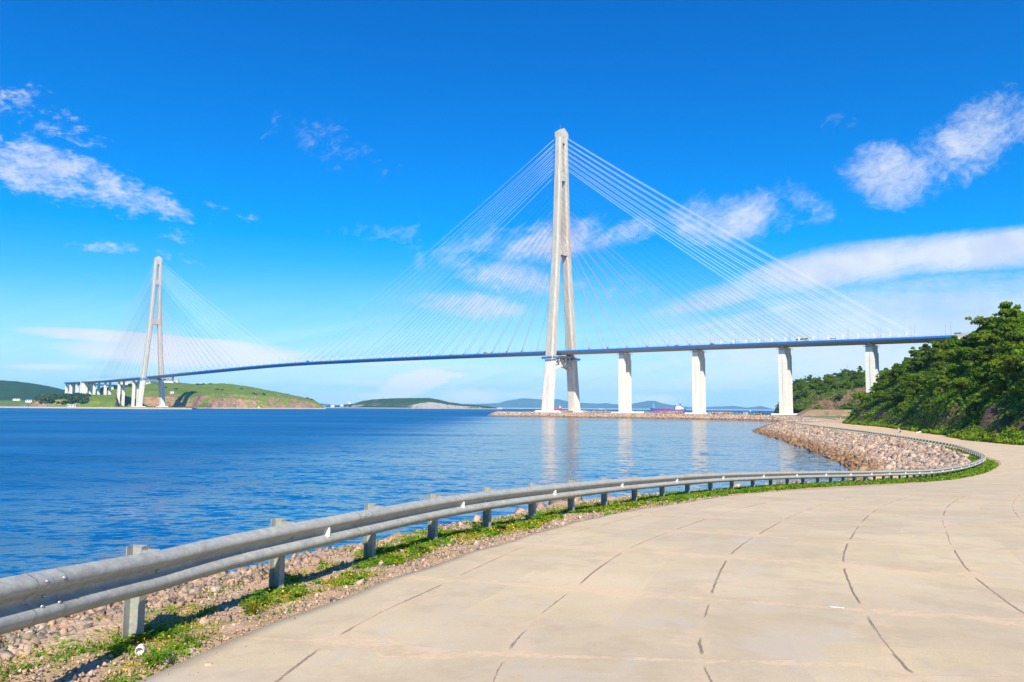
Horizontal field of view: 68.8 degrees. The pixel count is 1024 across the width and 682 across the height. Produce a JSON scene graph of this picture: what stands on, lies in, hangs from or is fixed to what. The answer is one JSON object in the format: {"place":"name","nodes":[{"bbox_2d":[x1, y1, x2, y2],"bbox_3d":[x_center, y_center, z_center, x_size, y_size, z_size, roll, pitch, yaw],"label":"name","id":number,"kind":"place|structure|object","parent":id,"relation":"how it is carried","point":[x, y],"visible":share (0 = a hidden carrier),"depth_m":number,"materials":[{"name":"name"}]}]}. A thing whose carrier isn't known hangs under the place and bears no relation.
{"place":"outdoors","nodes":[
{"label":"outdoors","id":0,"kind":"place"},
{"bbox_2d":[0,380,67,400],"bbox_3d":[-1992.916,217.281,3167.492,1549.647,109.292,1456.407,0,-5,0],"label":"forest hill","id":1,"kind":"structure","parent":0,"point":[10,390],"depth_m":2807.16,"materials":[{"name":"green plant"}]},
{"bbox_2d":[0,382,325,408],"bbox_3d":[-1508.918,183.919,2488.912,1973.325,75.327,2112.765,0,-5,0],"label":"grassy hill","id":2,"kind":"structure","parent":0,"point":[204,396],"depth_m":1872.31,"materials":[{"name":"green plant"}]},
{"bbox_2d":[164,372,175,382],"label":"scaffolded building","id":3,"kind":"structure","parent":2,"relation":"on","point":[169,380],"depth_m":2052.11,"materials":[{"name":"white paint"}]},
{"bbox_2d":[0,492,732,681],"bbox_3d":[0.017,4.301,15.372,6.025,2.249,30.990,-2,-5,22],"label":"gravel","id":4,"kind":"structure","parent":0,"point":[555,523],"depth_m":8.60,"materials":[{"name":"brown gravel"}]},
{"bbox_2d":[324,398,497,408],"bbox_3d":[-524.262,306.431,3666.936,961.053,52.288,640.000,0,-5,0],"label":"wooded isle","id":5,"kind":"structure","parent":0,"point":[416,403],"depth_m":3417.32,"materials":[{"name":"green plant"}]},
{"bbox_2d":[0,408,852,577],"bbox_3d":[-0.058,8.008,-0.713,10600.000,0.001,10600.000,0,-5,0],"label":"sea","id":6,"kind":"structure","parent":0,"point":[79,486],"depth_m":107.00,"materials":[{"name":"liquid"}]},
{"bbox_2d":[650,403,685,411],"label":"tanker","id":7,"kind":"object","parent":6,"relation":"on","point":[678,408],"visible":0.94,"depth_m":1776.53,"materials":[{"name":"red paint"}]},
{"bbox_2d":[0,411,1023,681],"bbox_3d":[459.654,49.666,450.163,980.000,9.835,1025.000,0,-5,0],"label":"ground","id":8,"kind":"structure","parent":0,"point":[114,625],"depth_m":7.70,"materials":[{"name":"beige gravel"}]},
{"bbox_2d":[135,643,145,655],"bbox_3d":[-3.119,2.589,6.273,0.080,0.081,0.092,2,-5,-14],"label":"paper cup","id":9,"kind":"object","parent":8,"relation":"on","point":[141,647],"visible":0.85,"depth_m":6.26,"materials":[{"name":"white paper"}]},
{"bbox_2d":[132,630,152,642],"bbox_3d":[-3.290,2.641,6.611,0.170,0.150,0.167,0,-5,0],"label":"dock","id":10,"kind":"object","parent":8,"relation":"on","point":[140,636],"visible":0.91,"depth_m":6.61,"materials":[{"name":"green plant"}]},
{"bbox_2d":[136,644,177,669],"bbox_3d":[-2.844,2.552,5.999,0.330,0.167,0.334,0,-5,0],"label":"mugwort","id":11,"kind":"object","parent":8,"relation":"on","point":[155,655],"visible":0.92,"depth_m":5.98,"materials":[{"name":"green plant"}]},
{"bbox_2d":[176,627,200,643],"bbox_3d":[-2.891,2.643,6.665,0.205,0.165,0.178,4,-6,-38],"label":"mugwort","id":12,"kind":"object","parent":8,"relation":"on","point":[188,634],"visible":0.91,"depth_m":6.67,"materials":[{"name":"green plant"}]},
{"bbox_2d":[242,595,264,614],"bbox_3d":[-2.667,2.765,7.729,0.272,0.211,0.293,4,-6,-36],"label":"grass tuft","id":13,"kind":"object","parent":8,"relation":"on","point":[253,607],"visible":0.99,"depth_m":7.72,"materials":[{"name":"green plant"}]},
{"bbox_2d":[249,589,270,602],"bbox_3d":[-2.778,2.842,8.260,0.277,0.197,0.276,0,-5,0],"label":"mugwort","id":14,"kind":"object","parent":8,"relation":"on","point":[260,596],"visible":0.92,"depth_m":8.25,"materials":[{"name":"green plant"}]},
{"bbox_2d":[287,587,308,597],"bbox_3d":[-2.460,2.926,8.628,0.247,0.135,0.274,0,-5,0],"label":"dandelion","id":15,"kind":"object","parent":8,"relation":"on","point":[296,591],"visible":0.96,"depth_m":8.63,"materials":[{"name":"green plant"}]},
{"bbox_2d":[323,576,332,582],"bbox_3d":[-2.340,3.031,9.467,0.102,0.129,0.170,0,-5,0],"label":"stone","id":16,"kind":"object","parent":8,"relation":"on","point":[327,577],"visible":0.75,"depth_m":9.42,"materials":[{"name":"beige stone"}]},
{"bbox_2d":[0,498,675,681],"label":"moss","id":17,"kind":"object","parent":8,"relation":"on","point":[465,538],"visible":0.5,"depth_m":8.51,"materials":[{"name":"green plant"}]},
{"bbox_2d":[35,487,776,678],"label":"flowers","id":18,"kind":"object","parent":8,"relation":"on","point":[336,588],"visible":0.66,"depth_m":8.71,"materials":[{"name":"yellow plant"}]},
{"bbox_2d":[411,542,428,552],"bbox_3d":[-1.439,3.265,11.770,0.301,0.204,0.313,-3,-6,32],"label":"mugwort","id":19,"kind":"object","parent":8,"relation":"on","point":[420,545],"visible":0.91,"depth_m":11.77,"materials":[{"name":"green plant"}]},
{"bbox_2d":[0,479,862,662],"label":"bank rocks","id":20,"kind":"object","parent":8,"relation":"on","point":[157,599],"visible":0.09,"depth_m":8.57,"materials":[{"name":"beige stone"}]},
{"bbox_2d":[467,521,482,534],"bbox_3d":[-0.688,3.574,14.214,0.375,0.282,0.420,0,-5,0],"label":"mugwort","id":21,"kind":"object","parent":8,"relation":"on","point":[477,525],"visible":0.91,"depth_m":14.22,"materials":[{"name":"green plant"}]},
{"bbox_2d":[0,420,985,642],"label":"guardrail","id":22,"kind":"object","parent":8,"relation":"on","point":[134,576],"visible":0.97,"depth_m":8.54,"materials":[{"name":"metal"}]},
{"bbox_2d":[0,426,998,681],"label":"weeds","id":23,"kind":"object","parent":8,"relation":"on","point":[120,646],"visible":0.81,"depth_m":11.85,"materials":[{"name":"green plant"}]},
{"bbox_2d":[494,523,507,529],"bbox_3d":[-0.223,3.705,14.772,0.330,0.178,0.302,0,-5,0],"label":"dock","id":24,"kind":"object","parent":8,"relation":"on","point":[499,526],"visible":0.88,"depth_m":14.78,"materials":[{"name":"green plant"}]},
{"bbox_2d":[64,125,969,414],"bbox_3d":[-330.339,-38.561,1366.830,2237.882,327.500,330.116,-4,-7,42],"label":"cable stayed bridge","id":25,"kind":"structure","parent":8,"relation":"on","point":[564,253],"depth_m":831.43,"materials":[{"name":"blue paint"}]},
{"bbox_2d":[531,513,546,519],"bbox_3d":[0.590,3.959,16.669,0.406,0.215,0.385,0,-5,0],"label":"mugwort","id":26,"kind":"object","parent":8,"relation":"on","point":[538,517],"visible":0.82,"depth_m":16.69,"materials":[{"name":"green plant"}]},
{"bbox_2d":[500,410,724,414],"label":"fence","id":27,"kind":"object","parent":8,"relation":"on","point":[619,412],"visible":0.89,"depth_m":622.95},
{"bbox_2d":[560,410,740,413],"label":"rubble heap","id":28,"kind":"object","parent":8,"relation":"on","point":[664,412],"visible":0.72,"depth_m":733.11,"materials":[{"name":"stone"}]},
{"bbox_2d":[487,411,820,426],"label":"causeway riprap","id":29,"kind":"object","parent":8,"relation":"on","point":[777,419],"visible":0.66,"depth_m":599.21,"materials":[{"name":"beige stone"}]},
{"bbox_2d":[785,415,837,419],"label":"guardrail","id":30,"kind":"object","parent":8,"relation":"on","point":[813,417],"visible":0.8,"depth_m":475.47,"materials":[{"name":"metal"}]},
{"bbox_2d":[752,420,970,479],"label":"riprap","id":31,"kind":"object","parent":8,"relation":"on","point":[850,450],"visible":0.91,"depth_m":124.98,"materials":[{"name":"beige stone"}]},
{"bbox_2d":[0,0,1023,408],"label":"sky","id":32,"kind":"structure","parent":0,"point":[288,161],"materials":[{"name":"blue"}]},
{"bbox_2d":[320,398,774,410],"bbox_3d":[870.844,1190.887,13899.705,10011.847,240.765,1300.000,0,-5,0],"label":"mountain range","id":33,"kind":"structure","parent":0,"point":[524,403],"depth_m":13687.90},
{"bbox_2d":[138,422,1023,681],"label":"road","id":34,"kind":"structure","parent":0,"point":[921,582],"depth_m":8.29,"materials":[{"name":"concrete"}]},
{"bbox_2d":[797,408,856,415],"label":"embankment","id":35,"kind":"structure","parent":0,"point":[825,412],"depth_m":587.95,"materials":[{"name":"beige concrete"}]},
{"bbox_2d":[774,371,884,412],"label":"headland","id":36,"kind":"structure","parent":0,"point":[829,404],"depth_m":695.91,"materials":[{"name":"plant"}]},
{"bbox_2d":[799,381,805,389],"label":"tall tree","id":37,"kind":"object","parent":36,"relation":"on","point":[802,383],"visible":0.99,"depth_m":730.68,"materials":[{"name":"green plant"}]},
{"bbox_2d":[802,389,808,396],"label":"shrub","id":38,"kind":"object","parent":36,"relation":"on","point":[806,391],"visible":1,"depth_m":708.80,"materials":[{"name":"green plant"}]},
{"bbox_2d":[823,378,833,382],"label":"oak tree","id":39,"kind":"object","parent":36,"relation":"on","point":[826,380],"visible":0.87,"depth_m":735.21,"materials":[{"name":"green plant"}]},
{"bbox_2d":[775,370,889,412],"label":"headland scrub","id":40,"kind":"object","parent":36,"relation":"on","point":[847,404],"visible":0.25,"depth_m":703.34,"materials":[{"name":"green plant"}]},
{"bbox_2d":[841,381,853,387],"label":"oak tree","id":41,"kind":"object","parent":36,"relation":"on","point":[848,383],"visible":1,"depth_m":694.59,"materials":[{"name":"green plant"}]},
{"bbox_2d":[847,350,1023,442],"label":"hillside","id":42,"kind":"structure","parent":0,"point":[991,412],"depth_m":187.25,"materials":[{"name":"green plant"}]},
{"bbox_2d":[848,410,857,415],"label":"shrub","id":43,"kind":"object","parent":42,"relation":"on","point":[853,412],"visible":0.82,"depth_m":322.26,"materials":[{"name":"green plant"}]},
{"bbox_2d":[850,391,873,399],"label":"oak tree","id":44,"kind":"object","parent":42,"relation":"on","point":[859,395],"visible":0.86,"depth_m":326.12,"materials":[{"name":"green plant"}]},
{"bbox_2d":[860,397,870,403],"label":"acacia tree","id":45,"kind":"object","parent":42,"relation":"on","point":[864,399],"visible":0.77,"depth_m":316.68,"materials":[{"name":"green plant"}]},
{"bbox_2d":[869,391,887,402],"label":"oak tree","id":46,"kind":"object","parent":42,"relation":"on","point":[879,394],"visible":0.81,"depth_m":298.11,"materials":[{"name":"green plant"}]},
{"bbox_2d":[874,374,882,383],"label":"oak tree","id":47,"kind":"object","parent":42,"relation":"on","point":[879,377],"visible":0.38,"depth_m":492.91,"materials":[{"name":"green plant"}]},
{"bbox_2d":[873,383,887,392],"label":"tall tree","id":48,"kind":"object","parent":42,"relation":"on","point":[878,388],"visible":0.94,"depth_m":309.75,"materials":[{"name":"green plant"}]},
{"bbox_2d":[880,371,888,383],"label":"tall tree","id":49,"kind":"object","parent":42,"relation":"on","point":[883,380],"visible":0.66,"depth_m":349.46,"materials":[{"name":"green plant"}]},
{"bbox_2d":[885,375,897,384],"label":"acacia tree","id":50,"kind":"object","parent":42,"relation":"on","point":[888,378],"visible":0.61,"depth_m":329.35,"materials":[{"name":"green plant"}]},
{"bbox_2d":[883,367,906,384],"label":"oak tree","id":51,"kind":"object","parent":42,"relation":"on","point":[893,371],"visible":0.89,"depth_m":304.30,"materials":[{"name":"green plant"}]},
{"bbox_2d":[883,391,906,404],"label":"oak tree","id":52,"kind":"object","parent":42,"relation":"on","point":[898,396],"visible":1,"depth_m":275.81,"materials":[{"name":"green plant"}]},
{"bbox_2d":[894,406,903,412],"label":"shrub","id":53,"kind":"object","parent":42,"relation":"on","point":[898,408],"visible":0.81,"depth_m":262.39,"materials":[{"name":"green plant"}]},
{"bbox_2d":[894,372,910,380],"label":"oak tree","id":54,"kind":"object","parent":42,"relation":"on","point":[900,377],"visible":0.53,"depth_m":292.24,"materials":[{"name":"green plant"}]},
{"bbox_2d":[892,360,913,371],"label":"oak tree","id":55,"kind":"object","parent":42,"relation":"on","point":[905,364],"visible":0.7,"depth_m":327.70,"materials":[{"name":"green plant"}]},
{"bbox_2d":[897,400,909,409],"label":"shrub","id":56,"kind":"object","parent":42,"relation":"on","point":[903,404],"visible":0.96,"depth_m":254.67,"materials":[{"name":"green plant"}]},
{"bbox_2d":[897,377,919,387],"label":"oak tree","id":57,"kind":"object","parent":42,"relation":"on","point":[909,382],"visible":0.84,"depth_m":278.46,"materials":[{"name":"green plant"}]},
{"bbox_2d":[898,385,924,395],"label":"oak tree","id":58,"kind":"object","parent":42,"relation":"on","point":[910,391],"visible":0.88,"depth_m":267.08,"materials":[{"name":"green plant"}]},
{"bbox_2d":[909,357,923,373],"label":"tall tree","id":59,"kind":"object","parent":42,"relation":"on","point":[916,364],"visible":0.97,"depth_m":301.28,"materials":[{"name":"green plant"}]},
{"bbox_2d":[909,373,927,384],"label":"oak tree","id":60,"kind":"object","parent":42,"relation":"on","point":[918,376],"visible":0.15,"depth_m":263.82,"materials":[{"name":"green plant"}]},
{"bbox_2d":[907,371,930,377],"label":"oak tree","id":61,"kind":"object","parent":42,"relation":"on","point":[923,372],"visible":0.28,"depth_m":281.86,"materials":[{"name":"green plant"}]},
{"bbox_2d":[908,346,931,356],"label":"oak tree","id":62,"kind":"object","parent":42,"relation":"on","point":[913,353],"visible":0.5,"depth_m":337.90,"materials":[{"name":"green plant"}]},
{"bbox_2d":[916,353,930,366],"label":"oak tree","id":63,"kind":"object","parent":42,"relation":"on","point":[926,359],"visible":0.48,"depth_m":293.74,"materials":[{"name":"green plant"}]},
{"bbox_2d":[917,379,931,389],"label":"oak tree","id":64,"kind":"object","parent":42,"relation":"on","point":[923,382],"visible":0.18,"depth_m":253.32,"materials":[{"name":"green plant"}]},
{"bbox_2d":[919,343,930,355],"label":"tall tree","id":65,"kind":"object","parent":42,"relation":"on","point":[925,346],"visible":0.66,"depth_m":328.32,"materials":[{"name":"green plant"}]},
{"bbox_2d":[924,401,934,407],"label":"shrub","id":66,"kind":"object","parent":42,"relation":"on","point":[930,404],"visible":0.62,"depth_m":209.93,"materials":[{"name":"green plant"}]},
{"bbox_2d":[926,372,934,391],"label":"acacia tree","id":67,"kind":"object","parent":42,"relation":"on","point":[930,387],"visible":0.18,"depth_m":238.79,"materials":[{"name":"green plant"}]},
{"bbox_2d":[842,417,1019,442],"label":"scrub","id":68,"kind":"object","parent":42,"relation":"on","point":[976,433],"visible":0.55,"depth_m":156.71,"materials":[{"name":"green plant"}]},
{"bbox_2d":[843,337,1023,442],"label":"undergrowth","id":69,"kind":"object","parent":42,"relation":"on","point":[1015,391],"visible":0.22,"depth_m":197.38,"materials":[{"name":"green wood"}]},
{"bbox_2d":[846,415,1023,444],"bbox_3d":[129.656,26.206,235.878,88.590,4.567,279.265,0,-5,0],"label":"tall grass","id":70,"kind":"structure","parent":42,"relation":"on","point":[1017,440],"depth_m":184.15,"materials":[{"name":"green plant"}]},
{"bbox_2d":[926,347,946,370],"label":"tall tree","id":71,"kind":"object","parent":42,"relation":"on","point":[937,360],"visible":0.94,"depth_m":283.76,"materials":[{"name":"green plant"}]},
{"bbox_2d":[922,373,951,389],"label":"oak tree","id":72,"kind":"object","parent":42,"relation":"on","point":[932,381],"visible":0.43,"depth_m":222.28,"materials":[{"name":"green plant"}]},
{"bbox_2d":[923,369,951,379],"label":"oak tree","id":73,"kind":"object","parent":42,"relation":"on","point":[936,371],"visible":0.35,"depth_m":230.75,"materials":[{"name":"green plant"}]},
{"bbox_2d":[933,375,949,393],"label":"acacia tree","id":74,"kind":"object","parent":42,"relation":"on","point":[941,382],"visible":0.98,"depth_m":214.78,"materials":[{"name":"green plant"}]},
{"bbox_2d":[932,338,953,349],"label":"oak tree","id":75,"kind":"object","parent":42,"relation":"on","point":[939,345],"visible":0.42,"depth_m":314.12,"materials":[{"name":"green plant"}]},
{"bbox_2d":[936,349,968,366],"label":"oak tree","id":76,"kind":"object","parent":42,"relation":"on","point":[955,357],"visible":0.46,"depth_m":231.72,"materials":[{"name":"green plant"}]},
{"bbox_2d":[942,363,967,376],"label":"oak tree","id":77,"kind":"object","parent":42,"relation":"on","point":[957,369],"visible":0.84,"depth_m":224.55,"materials":[{"name":"green plant"}]},
{"bbox_2d":[951,335,959,340],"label":"tall tree","id":78,"kind":"object","parent":42,"relation":"on","point":[955,337],"visible":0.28,"depth_m":330.33,"materials":[{"name":"green plant"}]},
{"bbox_2d":[948,377,976,393],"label":"oak tree","id":79,"kind":"object","parent":42,"relation":"on","point":[961,383],"visible":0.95,"depth_m":192.98,"materials":[{"name":"green plant"}]},
{"bbox_2d":[949,340,978,364],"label":"tall tree","id":80,"kind":"object","parent":42,"relation":"on","point":[955,346],"visible":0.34,"depth_m":239.35,"materials":[{"name":"green plant"}]},
{"bbox_2d":[945,335,982,349],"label":"oak tree","id":81,"kind":"object","parent":42,"relation":"on","point":[967,344],"visible":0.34,"depth_m":241.90,"materials":[{"name":"green plant"}]},
{"bbox_2d":[960,347,981,368],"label":"tall tree","id":82,"kind":"object","parent":42,"relation":"on","point":[973,362],"visible":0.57,"depth_m":217.80,"materials":[{"name":"green plant"}]},
{"bbox_2d":[968,400,979,407],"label":"shrub","id":83,"kind":"object","parent":42,"relation":"on","point":[973,404],"visible":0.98,"depth_m":177.18,"materials":[{"name":"green plant"}]},
{"bbox_2d":[970,408,986,416],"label":"shrub","id":84,"kind":"object","parent":42,"relation":"on","point":[977,413],"visible":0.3,"depth_m":163.04,"materials":[{"name":"green plant"}]},
{"bbox_2d":[963,344,996,363],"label":"oak tree","id":85,"kind":"object","parent":42,"relation":"on","point":[985,354],"visible":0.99,"depth_m":204.68,"materials":[{"name":"green plant"}]},
{"bbox_2d":[969,367,996,390],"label":"tall tree","id":86,"kind":"object","parent":42,"relation":"on","point":[976,375],"visible":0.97,"depth_m":185.10,"materials":[{"name":"green plant"}]},
{"bbox_2d":[965,315,1004,334],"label":"oak tree","id":87,"kind":"object","parent":42,"relation":"on","point":[984,322],"visible":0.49,"depth_m":233.00,"materials":[{"name":"green plant"}]},
{"bbox_2d":[978,365,991,374],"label":"shrub","id":88,"kind":"object","parent":42,"relation":"on","point":[985,369],"visible":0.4,"depth_m":193.46,"materials":[{"name":"green plant"}]},
{"bbox_2d":[967,328,1003,346],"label":"oak tree","id":89,"kind":"object","parent":42,"relation":"on","point":[987,337],"visible":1,"depth_m":221.71,"materials":[{"name":"green plant"}]},
{"bbox_2d":[975,382,1001,397],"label":"oak tree","id":90,"kind":"object","parent":42,"relation":"on","point":[984,391],"visible":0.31,"depth_m":171.43,"materials":[{"name":"green plant"}]},
{"bbox_2d":[982,354,1009,376],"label":"oak tree","id":91,"kind":"object","parent":42,"relation":"on","point":[993,363],"visible":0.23,"depth_m":180.97,"materials":[{"name":"green plant"}]},
{"bbox_2d":[984,373,1009,398],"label":"tall tree","id":92,"kind":"object","parent":42,"relation":"on","point":[999,381],"visible":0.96,"depth_m":166.50,"materials":[{"name":"green plant"}]},
{"bbox_2d":[987,317,1022,337],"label":"tall tree","id":93,"kind":"object","parent":42,"relation":"on","point":[1018,321],"visible":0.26,"depth_m":203.94,"materials":[{"name":"green plant"}]},
{"bbox_2d":[992,301,1022,332],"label":"tall tree","id":94,"kind":"object","parent":42,"relation":"on","point":[1006,310],"visible":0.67,"depth_m":223.77,"materials":[{"name":"green plant"}]},
{"bbox_2d":[995,345,1021,351],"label":"oak tree","id":95,"kind":"object","parent":42,"relation":"on","point":[999,348],"visible":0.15,"depth_m":194.60,"materials":[{"name":"green plant"}]},
{"bbox_2d":[994,362,1023,382],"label":"oak tree","id":96,"kind":"object","parent":42,"relation":"on","point":[1000,367],"visible":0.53,"depth_m":159.03,"materials":[{"name":"green plant"}]},
{"bbox_2d":[1000,322,1023,354],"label":"tall tree","id":97,"kind":"object","parent":42,"relation":"on","point":[1012,338],"visible":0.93,"depth_m":186.00,"materials":[{"name":"green plant"}]},
{"bbox_2d":[1000,351,1023,368],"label":"oak tree","id":98,"kind":"object","parent":42,"relation":"on","point":[1014,361],"visible":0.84,"depth_m":153.58,"materials":[{"name":"green plant"}]},
{"bbox_2d":[1011,348,1023,378],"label":"acacia tree","id":99,"kind":"object","parent":42,"relation":"on","point":[1018,352],"visible":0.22,"depth_m":169.16,"materials":[{"name":"green plant"}]},
{"bbox_2d":[1014,361,1023,387],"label":"acacia tree","id":100,"kind":"object","parent":42,"relation":"on","point":[1019,384],"visible":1,"depth_m":148.78,"materials":[{"name":"green plant"}]}
]}

